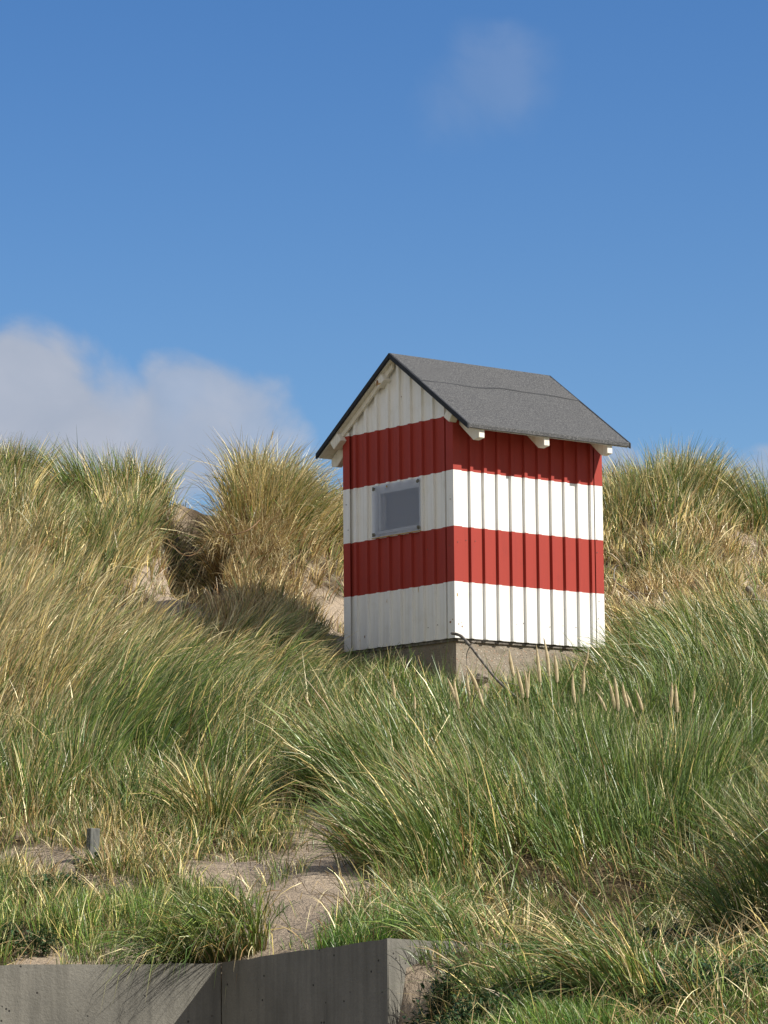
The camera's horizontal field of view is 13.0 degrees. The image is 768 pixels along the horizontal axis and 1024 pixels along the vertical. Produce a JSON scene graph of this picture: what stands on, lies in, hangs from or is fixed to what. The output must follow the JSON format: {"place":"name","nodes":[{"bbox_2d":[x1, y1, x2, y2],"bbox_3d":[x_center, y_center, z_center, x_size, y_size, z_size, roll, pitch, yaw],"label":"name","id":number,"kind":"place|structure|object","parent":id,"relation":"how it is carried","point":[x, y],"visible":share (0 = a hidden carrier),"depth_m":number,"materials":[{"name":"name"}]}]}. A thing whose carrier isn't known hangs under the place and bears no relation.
{"place":"outdoors","nodes":[
{"label":"outdoors","id":0,"kind":"place"},
{"bbox_2d":[0,491,767,1023],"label":"dune","id":1,"kind":"structure","parent":0,"point":[302,919],"depth_m":17.12,"materials":[{"name":"beige sand"}]},
{"bbox_2d":[0,921,71,959],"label":"leafy plant","id":2,"kind":"object","parent":1,"relation":"on","point":[39,941],"visible":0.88,"depth_m":15.80,"materials":[{"name":"green plant"}]},
{"bbox_2d":[0,431,78,479],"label":"grass tussock","id":3,"kind":"object","parent":1,"relation":"on","point":[20,448],"depth_m":26.67,"materials":[{"name":"green plant"}]},
{"bbox_2d":[0,870,87,897],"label":"leafy plant","id":4,"kind":"object","parent":1,"relation":"on","point":[61,873],"visible":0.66,"depth_m":16.77,"materials":[{"name":"green plant"}]},
{"bbox_2d":[14,693,147,796],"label":"grass tussock","id":5,"kind":"object","parent":1,"relation":"on","point":[68,735],"depth_m":18.67,"materials":[{"name":"green plant"}]},
{"bbox_2d":[70,851,100,872],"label":"leafy plant","id":6,"kind":"object","parent":1,"relation":"on","point":[86,867],"visible":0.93,"depth_m":17.09,"materials":[{"name":"green plant"}]},
{"bbox_2d":[86,828,99,862],"bbox_3d":[-1.500,1.782,17.271,0.056,0.310,0.050,6,-10,-28],"label":"wooden post","id":7,"kind":"object","parent":1,"relation":"on","point":[93,837],"visible":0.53,"depth_m":17.27,"materials":[{"name":"grey wood"}]},
{"bbox_2d":[26,426,186,498],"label":"grass tussock","id":8,"kind":"object","parent":1,"relation":"on","point":[63,475],"depth_m":26.38,"materials":[{"name":"green plant"}]},
{"bbox_2d":[60,835,152,876],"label":"grass tussock","id":9,"kind":"object","parent":1,"relation":"on","point":[92,859],"depth_m":17.04,"materials":[{"name":"green plant"}]},
{"bbox_2d":[96,441,213,593],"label":"grass tussock","id":10,"kind":"object","parent":1,"relation":"on","point":[171,487],"depth_m":26.55,"materials":[{"name":"green plant"}]},
{"bbox_2d":[78,846,305,1003],"bbox_3d":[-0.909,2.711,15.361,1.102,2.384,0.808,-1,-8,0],"label":"grass tussock","id":11,"kind":"object","parent":1,"relation":"on","point":[206,952],"depth_m":15.51,"materials":[{"name":"green plant"}]},
{"bbox_2d":[99,727,308,837],"bbox_3d":[-0.950,1.553,18.028,1.200,0.829,1.155,-1,-8,0],"label":"grass tussock","id":12,"kind":"object","parent":1,"relation":"on","point":[245,793],"depth_m":17.96,"materials":[{"name":"green plant"}]},
{"bbox_2d":[175,484,238,602],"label":"grass tussock","id":13,"kind":"object","parent":1,"relation":"on","point":[219,512],"depth_m":25.62,"materials":[{"name":"green plant"}]},
{"bbox_2d":[172,498,306,601],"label":"grass tussock","id":14,"kind":"object","parent":1,"relation":"on","point":[216,551],"depth_m":25.28,"materials":[{"name":"plant"}]},
{"bbox_2d":[162,532,210,556],"bbox_3d":[-1.491,0.244,25.460,0.305,0.286,0.765,1,-8,-10],"label":"hanging root","id":15,"kind":"object","parent":14,"relation":"attached to","point":[189,551],"visible":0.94,"depth_m":25.12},
{"bbox_2d":[209,520,259,535],"bbox_3d":[-1.198,0.127,25.235,0.559,0.158,0.304,-6,-10,36],"label":"hanging root","id":16,"kind":"object","parent":14,"relation":"attached to","point":[237,533],"visible":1,"depth_m":25.03,"materials":[{"name":"brown plant"}]},
{"bbox_2d":[204,522,295,598],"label":"grass tussock","id":17,"kind":"object","parent":1,"relation":"on","point":[258,555],"depth_m":25.02,"materials":[{"name":"plant"}]},
{"bbox_2d":[164,425,342,603],"bbox_3d":[-1.027,0.160,25.974,1.714,1.895,1.558,-1,-8,0],"label":"grass tussock","id":18,"kind":"object","parent":1,"relation":"on","point":[228,489],"depth_m":25.89,"materials":[{"name":"green plant"}]},
{"bbox_2d":[206,423,342,554],"bbox_3d":[-0.606,-0.137,26.228,1.496,1.172,1.494,3,-9,-25],"label":"grass tussock","id":19,"kind":"object","parent":1,"relation":"on","point":[328,515],"depth_m":26.07,"materials":[{"name":"green plant"}]},
{"bbox_2d":[227,680,437,802],"bbox_3d":[-0.225,1.330,18.514,1.313,0.866,1.104,1,-8,-13],"label":"grass tussock","id":20,"kind":"object","parent":1,"relation":"on","point":[311,747],"depth_m":18.47,"materials":[{"name":"green plant"}]},
{"bbox_2d":[243,731,506,888],"bbox_3d":[0.009,1.547,16.947,1.336,0.999,1.098,-3,-8,14],"label":"grass tussock","id":21,"kind":"object","parent":1,"relation":"on","point":[434,824],"depth_m":16.85,"materials":[{"name":"green plant"}]},
{"bbox_2d":[0,431,767,910],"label":"dune grass","id":22,"kind":"structure","parent":1,"relation":"on","point":[684,643],"depth_m":20.48,"materials":[{"name":"green plant"}]},
{"bbox_2d":[0,471,767,964],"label":"short grass","id":23,"kind":"structure","parent":1,"relation":"on","point":[102,821],"depth_m":16.81,"materials":[{"name":"green plant"}]},
{"bbox_2d":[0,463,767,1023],"bbox_3d":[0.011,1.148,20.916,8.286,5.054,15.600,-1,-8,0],"label":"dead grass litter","id":24,"kind":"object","parent":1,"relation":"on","point":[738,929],"visible":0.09,"depth_m":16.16,"materials":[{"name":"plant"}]},
{"bbox_2d":[391,678,395,706],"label":"grass seed head","id":25,"kind":"object","parent":1,"relation":"on","point":[393,689],"depth_m":20.04,"materials":[{"name":"plant"}]},
{"bbox_2d":[413,692,415,711],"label":"grass seed head","id":26,"kind":"object","parent":1,"relation":"on","point":[414,700],"depth_m":19.93,"materials":[{"name":"plant"}]},
{"bbox_2d":[402,952,464,1023],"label":"leafy plant","id":27,"kind":"object","parent":1,"relation":"on","point":[444,986],"visible":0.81,"depth_m":14.05,"materials":[{"name":"green plant"}]},
{"bbox_2d":[344,870,535,952],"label":"grass tussock","id":28,"kind":"object","parent":1,"relation":"on","point":[443,918],"depth_m":14.86,"materials":[{"name":"green plant"}]},
{"bbox_2d":[349,634,533,722],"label":"grass tussock","id":29,"kind":"object","parent":1,"relation":"on","point":[490,688],"depth_m":21.05,"materials":[{"name":"green plant"}]},
{"bbox_2d":[453,680,460,721],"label":"grass seed head","id":30,"kind":"object","parent":1,"relation":"on","point":[456,700],"depth_m":20.13,"materials":[{"name":"plant"}]},
{"bbox_2d":[447,678,467,734],"bbox_3d":[0.451,1.228,20.119,0.150,0.487,0.033,-1,-8,3],"label":"grass seed head","id":31,"kind":"object","parent":1,"relation":"on","point":[452,690],"depth_m":20.13,"materials":[{"name":"plant"}]},
{"bbox_2d":[465,669,472,728],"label":"grass seed head","id":32,"kind":"object","parent":1,"relation":"on","point":[467,684],"depth_m":20.24,"materials":[{"name":"plant"}]},
{"bbox_2d":[423,987,520,1023],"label":"leafy plant","id":33,"kind":"object","parent":1,"relation":"on","point":[461,1011],"visible":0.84,"depth_m":13.64,"materials":[{"name":"green plant"}]},
{"bbox_2d":[354,641,594,689],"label":"concrete plinth","id":34,"kind":"structure","parent":1,"relation":"on","point":[494,653],"depth_m":22.59,"materials":[{"name":"grey concrete"}]},
{"bbox_2d":[316,353,630,653],"bbox_3d":[0.617,-0.030,23.328,1.485,2.022,1.644,6,-10,-39],"label":"beach hut","id":35,"kind":"object","parent":34,"relation":"on","point":[472,504],"visible":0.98,"depth_m":22.90,"materials":[{"name":"white paint"}]},
{"bbox_2d":[372,478,420,538],"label":"window","id":36,"kind":"structure","parent":35,"relation":"in","point":[396,506],"depth_m":22.90,"materials":[{"name":"grey glass"}]},
{"bbox_2d":[465,665,492,730],"bbox_3d":[0.587,1.187,20.225,0.189,0.542,0.032,-1,-8,2],"label":"grass seed head","id":37,"kind":"object","parent":1,"relation":"on","point":[473,680],"depth_m":20.24,"materials":[{"name":"plant"}]},
{"bbox_2d":[472,673,488,685],"bbox_3d":[0.619,1.084,21.772,0.123,0.091,0.089,-24,-18,26],"label":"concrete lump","id":38,"kind":"object","parent":1,"relation":"on","point":[482,679],"visible":0.6,"depth_m":21.75,"materials":[{"name":"grey concrete"}]},
{"bbox_2d":[477,686,489,733],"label":"grass seed head","id":39,"kind":"object","parent":1,"relation":"on","point":[480,696],"depth_m":20.03,"materials":[{"name":"plant"}]},
{"bbox_2d":[392,898,576,1017],"bbox_3d":[0.390,1.944,13.970,0.857,0.701,0.544,-1,-8,0],"label":"grass tussock","id":40,"kind":"object","parent":1,"relation":"on","point":[486,971],"depth_m":13.93,"materials":[{"name":"green plant"}]},
{"bbox_2d":[451,632,524,701],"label":"driftwood branch","id":41,"kind":"object","parent":1,"relation":"on","point":[476,654],"visible":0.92,"depth_m":21.73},
{"bbox_2d":[453,873,574,943],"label":"grass tussock","id":42,"kind":"object","parent":1,"relation":"on","point":[504,923],"depth_m":15.29,"materials":[{"name":"green plant"}]},
{"bbox_2d":[508,650,521,730],"bbox_3d":[0.799,1.156,20.331,0.095,0.659,0.034,-1,-8,4],"label":"grass seed head","id":43,"kind":"object","parent":1,"relation":"on","point":[511,666],"depth_m":20.35,"materials":[{"name":"plant"}]},
{"bbox_2d":[516,666,525,710],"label":"grass seed head","id":44,"kind":"object","parent":1,"relation":"on","point":[520,683],"depth_m":20.24,"materials":[{"name":"plant"}]},
{"bbox_2d":[504,940,546,957],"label":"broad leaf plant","id":45,"kind":"object","parent":1,"relation":"on","point":[524,945],"visible":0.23,"depth_m":14.85,"materials":[{"name":"green plant"}]},
{"bbox_2d":[524,670,529,717],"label":"grass seed head","id":46,"kind":"object","parent":1,"relation":"on","point":[527,690],"depth_m":20.24,"materials":[{"name":"plant"}]},
{"bbox_2d":[526,668,529,716],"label":"grass seed head","id":47,"kind":"object","parent":1,"relation":"on","point":[528,678],"depth_m":20.24,"materials":[{"name":"plant"}]},
{"bbox_2d":[536,645,544,729],"bbox_3d":[0.953,1.137,20.333,0.062,0.677,0.030,-2,-8,10],"label":"grass seed head","id":48,"kind":"object","parent":1,"relation":"on","point":[538,667],"depth_m":20.35,"materials":[{"name":"plant"}]},
{"bbox_2d":[544,639,552,702],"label":"grass seed head","id":49,"kind":"object","parent":1,"relation":"on","point":[547,660],"depth_m":20.36,"materials":[{"name":"plant"}]},
{"bbox_2d":[554,653,559,707],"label":"grass seed head","id":50,"kind":"object","parent":1,"relation":"on","point":[556,669],"depth_m":20.35,"materials":[{"name":"plant"}]},
{"bbox_2d":[552,661,578,714],"bbox_3d":[1.069,1.174,20.425,0.252,0.552,0.020,0,-8,-3],"label":"grass seed head","id":51,"kind":"object","parent":1,"relation":"on","point":[575,665],"depth_m":20.45,"materials":[{"name":"plant"}]},
{"bbox_2d":[571,673,575,712],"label":"grass seed head","id":52,"kind":"object","parent":1,"relation":"on","point":[573,689],"depth_m":20.24,"materials":[{"name":"plant"}]},
{"bbox_2d":[479,871,678,1006],"bbox_3d":[0.788,1.803,13.864,0.830,0.641,0.832,4,-9,-32],"label":"grass tussock","id":53,"kind":"object","parent":1,"relation":"on","point":[583,962],"depth_m":13.80,"materials":[{"name":"green plant"}]},
{"bbox_2d":[574,648,588,719],"bbox_3d":[1.186,1.156,20.428,0.144,0.675,0.022,0,-8,-5],"label":"grass seed head","id":54,"kind":"object","parent":1,"relation":"on","point":[586,659],"depth_m":20.46,"materials":[{"name":"plant"}]},
{"bbox_2d":[544,915,620,939],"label":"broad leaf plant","id":55,"kind":"object","parent":1,"relation":"on","point":[579,922],"visible":0.19,"depth_m":16.09,"materials":[{"name":"green plant"}]},
{"bbox_2d":[581,666,584,694],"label":"grass seed head","id":56,"kind":"object","parent":1,"relation":"on","point":[583,683],"depth_m":20.34,"materials":[{"name":"plant"}]},
{"bbox_2d":[491,969,689,1012],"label":"leafy plant","id":57,"kind":"object","parent":1,"relation":"on","point":[651,990],"visible":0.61,"depth_m":13.78,"materials":[{"name":"green plant"}]},
{"bbox_2d":[596,692,607,714],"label":"grass seed head","id":58,"kind":"object","parent":1,"relation":"on","point":[599,697],"depth_m":19.93,"materials":[{"name":"plant"}]},
{"bbox_2d":[539,683,681,747],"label":"grass tussock","id":59,"kind":"object","parent":1,"relation":"on","point":[561,715],"depth_m":20.14,"materials":[{"name":"green plant"}]},
{"bbox_2d":[605,577,616,624],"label":"grass seed head","id":60,"kind":"object","parent":1,"relation":"on","point":[613,589],"depth_m":23.54,"materials":[{"name":"plant"}]},
{"bbox_2d":[608,681,616,718],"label":"grass seed head","id":61,"kind":"object","parent":1,"relation":"on","point":[612,696],"depth_m":19.93,"materials":[{"name":"plant"}]},
{"bbox_2d":[614,676,620,730],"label":"grass seed head","id":62,"kind":"object","parent":1,"relation":"on","point":[617,697],"depth_m":19.93,"materials":[{"name":"plant"}]},
{"bbox_2d":[621,682,633,739],"bbox_3d":[1.460,1.316,19.896,0.107,0.633,0.033,-3,-8,18],"label":"grass seed head","id":63,"kind":"object","parent":1,"relation":"on","point":[624,697],"depth_m":19.93,"materials":[{"name":"plant"}]},
{"bbox_2d":[604,565,654,612],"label":"driftwood branch","id":64,"kind":"object","parent":1,"relation":"on","point":[624,587],"visible":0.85,"depth_m":24.42,"materials":[{"name":"brown wood"}]},
{"bbox_2d":[626,691,639,730],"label":"grass seed head","id":65,"kind":"object","parent":1,"relation":"on","point":[629,701],"depth_m":19.82,"materials":[{"name":"plant"}]},
{"bbox_2d":[566,925,707,942],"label":"leafy plant","id":66,"kind":"object","parent":1,"relation":"on","point":[654,932],"visible":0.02,"depth_m":16.11,"materials":[{"name":"green plant"}]},
{"bbox_2d":[635,689,651,743],"bbox_3d":[1.562,1.342,19.899,0.147,0.604,0.029,-1,-8,4],"label":"grass seed head","id":67,"kind":"object","parent":1,"relation":"on","point":[639,701],"depth_m":19.92,"materials":[{"name":"plant"}]},
{"bbox_2d":[602,462,689,517],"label":"grass tussock","id":68,"kind":"object","parent":1,"relation":"on","point":[621,489],"depth_m":26.98,"materials":[{"name":"green plant"}]},
{"bbox_2d":[535,703,763,826],"bbox_3d":[1.406,1.412,18.358,1.209,0.726,1.072,3,-9,-25],"label":"grass tussock","id":69,"kind":"object","parent":1,"relation":"on","point":[635,764],"depth_m":18.29,"materials":[{"name":"green plant"}]},
{"bbox_2d":[572,930,752,952],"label":"leafy plant","id":70,"kind":"object","parent":1,"relation":"on","point":[695,938],"visible":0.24,"depth_m":15.13,"materials":[{"name":"green plant"}]},
{"bbox_2d":[668,682,673,735],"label":"grass seed head","id":71,"kind":"object","parent":1,"relation":"on","point":[671,697],"depth_m":19.83,"materials":[{"name":"plant"}]},
{"bbox_2d":[575,954,767,1000],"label":"leafy plant","id":72,"kind":"object","parent":1,"relation":"on","point":[661,965],"visible":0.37,"depth_m":14.16,"materials":[{"name":"green plant"}]},
{"bbox_2d":[592,921,752,1014],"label":"grass tussock","id":73,"kind":"object","parent":1,"relation":"on","point":[687,986],"depth_m":13.72,"materials":[{"name":"green plant"}]},
{"bbox_2d":[581,693,767,812],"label":"grass tussock","id":74,"kind":"object","parent":1,"relation":"on","point":[727,747],"depth_m":18.61,"materials":[{"name":"green plant"}]},
{"bbox_2d":[674,685,678,737],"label":"grass seed head","id":75,"kind":"object","parent":1,"relation":"on","point":[676,703],"depth_m":19.82,"materials":[{"name":"plant"}]},
{"bbox_2d":[602,429,757,508],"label":"grass tussock","id":76,"kind":"object","parent":1,"relation":"on","point":[686,453],"depth_m":27.29,"materials":[{"name":"green plant"}]},
{"bbox_2d":[607,798,767,937],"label":"grass tussock","id":77,"kind":"object","parent":1,"relation":"on","point":[723,901],"depth_m":16.03,"materials":[{"name":"green plant"}]},
{"bbox_2d":[688,686,695,738],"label":"grass seed head","id":78,"kind":"object","parent":1,"relation":"on","point":[693,697],"depth_m":19.73,"materials":[{"name":"plant"}]},
{"bbox_2d":[645,917,767,944],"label":"leafy plant","id":79,"kind":"object","parent":1,"relation":"on","point":[678,926],"visible":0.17,"depth_m":16.14,"materials":[{"name":"green plant"}]},
{"bbox_2d":[662,444,767,519],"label":"grass tussock","id":80,"kind":"object","parent":1,"relation":"on","point":[735,489],"depth_m":27.18,"materials":[{"name":"green plant"}]},
{"bbox_2d":[665,726,767,925],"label":"grass tussock","id":81,"kind":"object","parent":1,"relation":"on","point":[758,860],"depth_m":15.91,"materials":[{"name":"green plant"}]},
{"bbox_2d":[697,448,767,536],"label":"grass tussock","id":82,"kind":"object","parent":1,"relation":"on","point":[760,504],"depth_m":27.05,"materials":[{"name":"green plant"}]},
{"bbox_2d":[745,586,760,602],"bbox_3d":[2.688,0.599,24.491,0.053,0.134,0.145,5,-10,-35],"label":"driftwood plank","id":83,"kind":"object","parent":1,"relation":"on","point":[748,588],"visible":0.61,"depth_m":24.48,"materials":[{"name":"brown wood"}]},
{"bbox_2d":[0,0,767,517],"label":"sky","id":84,"kind":"structure","parent":0,"point":[216,215],"materials":[{"name":"blue"}]},
{"bbox_2d":[294,895,767,1023],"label":"bank grass","id":85,"kind":"structure","parent":0,"point":[361,931],"depth_m":13.96,"materials":[{"name":"green plant"}]},
{"label":"beach","id":86,"kind":"structure","parent":0,"visible":0},
{"bbox_2d":[0,938,571,1023],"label":"retaining wall","id":87,"kind":"structure","parent":86,"relation":"on","point":[354,983],"depth_m":15.18,"materials":[{"name":"concrete"}]}
]}

